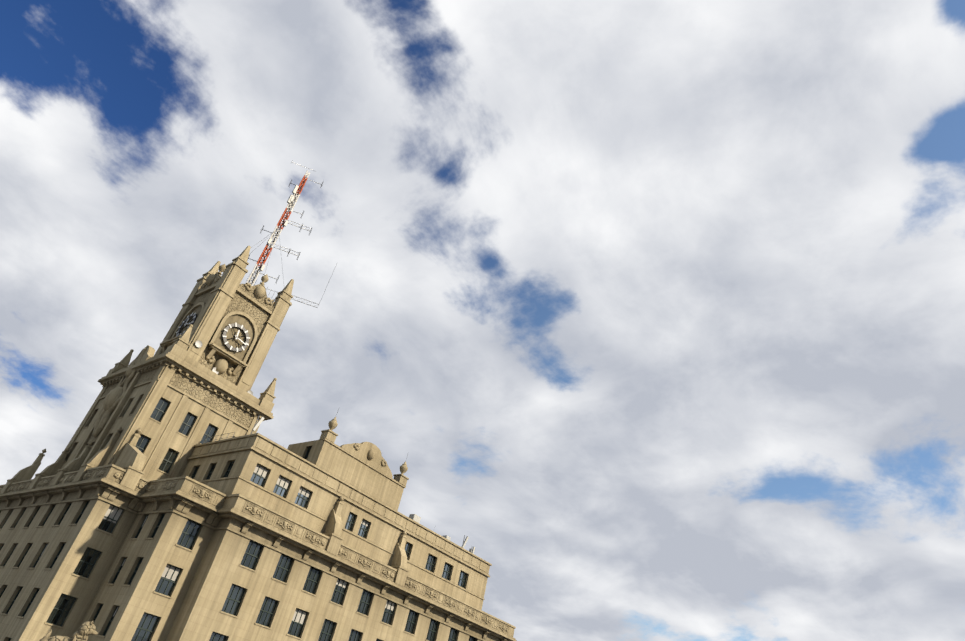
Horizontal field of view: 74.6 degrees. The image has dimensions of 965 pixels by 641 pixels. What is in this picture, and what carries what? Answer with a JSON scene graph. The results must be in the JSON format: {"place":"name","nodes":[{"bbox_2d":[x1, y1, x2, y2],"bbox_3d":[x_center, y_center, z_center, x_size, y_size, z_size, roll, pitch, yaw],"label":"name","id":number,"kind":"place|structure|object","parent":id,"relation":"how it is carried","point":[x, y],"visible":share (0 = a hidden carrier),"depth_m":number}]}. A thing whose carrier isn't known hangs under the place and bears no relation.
{"place":"outdoors","nodes":[
{"label":"outdoors","id":0,"kind":"place"},
{"bbox_2d":[0,398,475,640],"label":"windows","id":1,"kind":"structure","parent":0,"point":[141,527],"depth_m":61.45},
{"bbox_2d":[0,246,516,640],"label":"building","id":2,"kind":"structure","parent":0,"point":[340,483],"depth_m":64.92},
{"bbox_2d":[48,272,273,640],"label":"carved ornament","id":3,"kind":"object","parent":2,"relation":"attached to","point":[253,311],"visible":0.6,"depth_m":75.56},
{"bbox_2d":[14,465,394,623],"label":"window blinds","id":4,"kind":"object","parent":2,"relation":"attached to","point":[171,569],"visible":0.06,"depth_m":61.73},
{"bbox_2d":[195,340,252,394],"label":"satellite dishes","id":5,"kind":"object","parent":2,"relation":"attached to","point":[198,343],"visible":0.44,"depth_m":76.36},
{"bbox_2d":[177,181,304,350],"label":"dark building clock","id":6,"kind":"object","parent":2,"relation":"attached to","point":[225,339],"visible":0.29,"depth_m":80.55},
{"bbox_2d":[176,313,249,351],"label":"clock numerals","id":7,"kind":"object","parent":6,"relation":"attached to","point":[236,336],"visible":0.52,"depth_m":80.10},
{"bbox_2d":[7,306,507,640],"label":"dark building stone","id":8,"kind":"object","parent":2,"relation":"attached to","point":[240,320],"visible":0.4,"depth_m":79.21},
{"bbox_2d":[203,160,474,553],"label":"antennas","id":9,"kind":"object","parent":2,"relation":"attached to","point":[300,227],"visible":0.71,"depth_m":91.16},
{"bbox_2d":[250,473,465,587],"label":"window frames","id":10,"kind":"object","parent":2,"relation":"attached to","point":[256,481],"depth_m":70.23},
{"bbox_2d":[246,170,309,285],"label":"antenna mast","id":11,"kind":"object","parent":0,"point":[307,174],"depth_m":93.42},
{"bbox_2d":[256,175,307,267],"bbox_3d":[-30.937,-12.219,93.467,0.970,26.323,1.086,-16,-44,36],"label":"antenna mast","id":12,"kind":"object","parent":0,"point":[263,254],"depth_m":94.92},
{"bbox_2d":[0,0,964,640],"label":"sky","id":13,"kind":"structure","parent":0,"point":[654,308]}
]}

